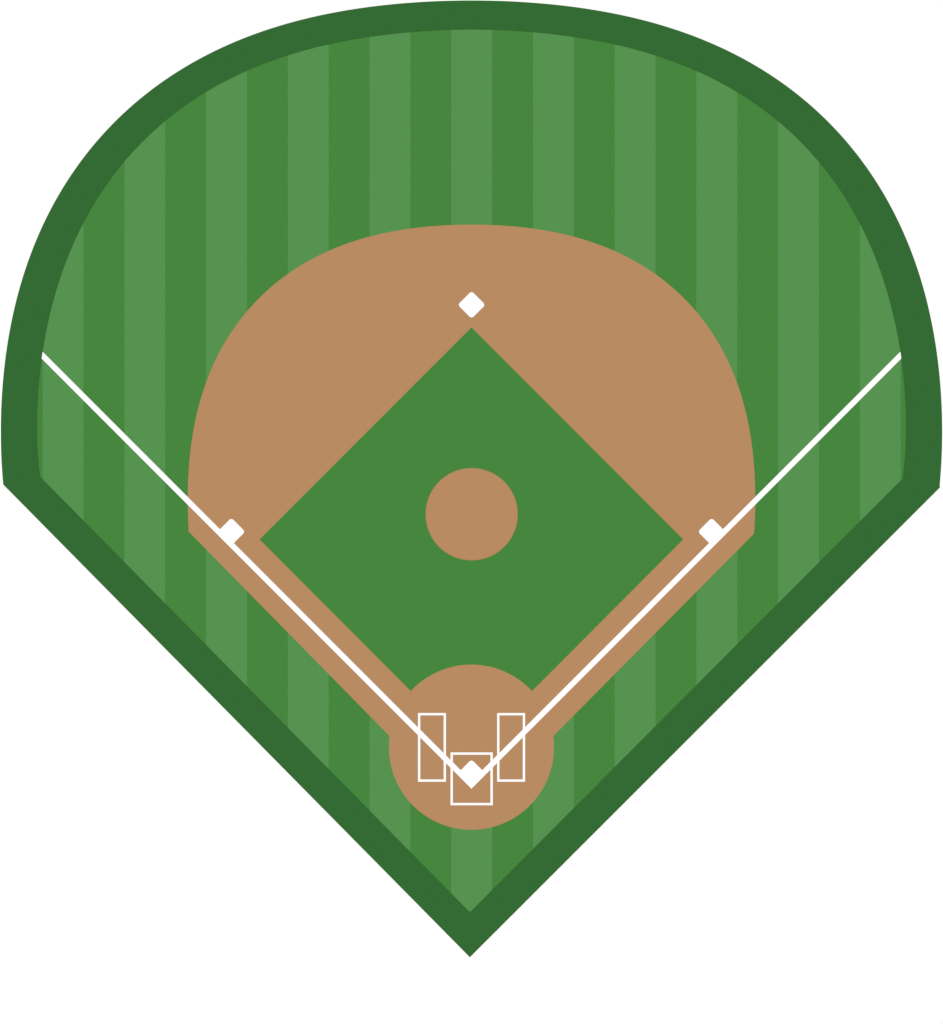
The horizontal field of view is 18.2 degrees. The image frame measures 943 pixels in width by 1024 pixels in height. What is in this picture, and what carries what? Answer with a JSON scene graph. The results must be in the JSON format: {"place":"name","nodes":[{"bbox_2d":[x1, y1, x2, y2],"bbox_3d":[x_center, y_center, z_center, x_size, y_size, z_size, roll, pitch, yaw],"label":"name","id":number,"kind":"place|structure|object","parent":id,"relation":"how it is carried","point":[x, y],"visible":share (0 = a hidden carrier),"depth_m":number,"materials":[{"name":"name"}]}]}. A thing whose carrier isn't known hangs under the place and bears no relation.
{"place":"outdoors","nodes":[
{"label":"outdoors","id":0,"kind":"place"},
{"bbox_2d":[0,0,942,1023],"bbox_3d":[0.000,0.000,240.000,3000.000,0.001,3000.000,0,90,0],"label":"background","id":1,"kind":"structure","parent":0,"point":[762,844],"depth_m":240.00},
{"bbox_2d":[37,30,905,911],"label":"outfield grass","id":2,"kind":"structure","parent":1,"relation":"on","point":[219,210],"depth_m":239.98,"materials":[{"name":"green plant"}]},
{"bbox_2d":[42,353,470,787],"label":"foul line","id":3,"kind":"object","parent":2,"relation":"on","point":[282,596],"visible":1,"depth_m":239.96,"materials":[{"name":"white paint"}]},
{"bbox_2d":[188,225,754,829],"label":"infield dirt","id":4,"kind":"structure","parent":2,"relation":"on","point":[324,363],"depth_m":239.97,"materials":[{"name":"soil"}]},
{"bbox_2d":[219,519,243,543],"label":"base","id":5,"kind":"object","parent":4,"relation":"on","point":[231,531],"visible":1,"depth_m":239.90,"materials":[{"name":"white rubber"}]},
{"bbox_2d":[418,713,445,781],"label":"batters box","id":6,"kind":"object","parent":4,"relation":"on","point":[431,780],"visible":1,"depth_m":239.97,"materials":[{"name":"white paint"}]},
{"bbox_2d":[459,761,483,785],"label":"home plate","id":7,"kind":"object","parent":4,"relation":"on","point":[471,773],"visible":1,"depth_m":239.96,"materials":[{"name":"white rubber"}]},
{"bbox_2d":[260,327,682,690],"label":"infield grass","id":8,"kind":"structure","parent":4,"relation":"on","point":[399,593],"depth_m":239.97,"materials":[{"name":"green plant"}]},
{"bbox_2d":[425,468,517,559],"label":"pitchers mound","id":9,"kind":"object","parent":8,"relation":"on","point":[471,514],"visible":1,"depth_m":239.94,"materials":[{"name":"soil"}]},
{"bbox_2d":[459,292,483,317],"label":"base","id":10,"kind":"object","parent":4,"relation":"on","point":[471,304],"visible":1,"depth_m":239.90,"materials":[{"name":"white rubber"}]},
{"bbox_2d":[451,752,492,804],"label":"catchers box","id":11,"kind":"object","parent":4,"relation":"on","point":[491,770],"visible":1,"depth_m":239.97,"materials":[{"name":"white paint"}]},
{"bbox_2d":[497,713,524,781],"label":"batters box","id":12,"kind":"object","parent":4,"relation":"on","point":[510,780],"visible":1,"depth_m":239.97,"materials":[{"name":"white paint"}]},
{"bbox_2d":[699,519,723,543],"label":"base","id":13,"kind":"object","parent":4,"relation":"on","point":[711,531],"visible":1,"depth_m":239.90,"materials":[{"name":"white rubber"}]},
{"bbox_2d":[471,353,900,788],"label":"foul line","id":14,"kind":"object","parent":2,"relation":"on","point":[654,601],"visible":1,"depth_m":239.96,"materials":[{"name":"white paint"}]},
{"bbox_2d":[1,0,941,956],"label":"field border","id":15,"kind":"object","parent":1,"relation":"on","point":[693,710],"visible":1,"depth_m":239.95,"materials":[{"name":"green plant"}]}
]}

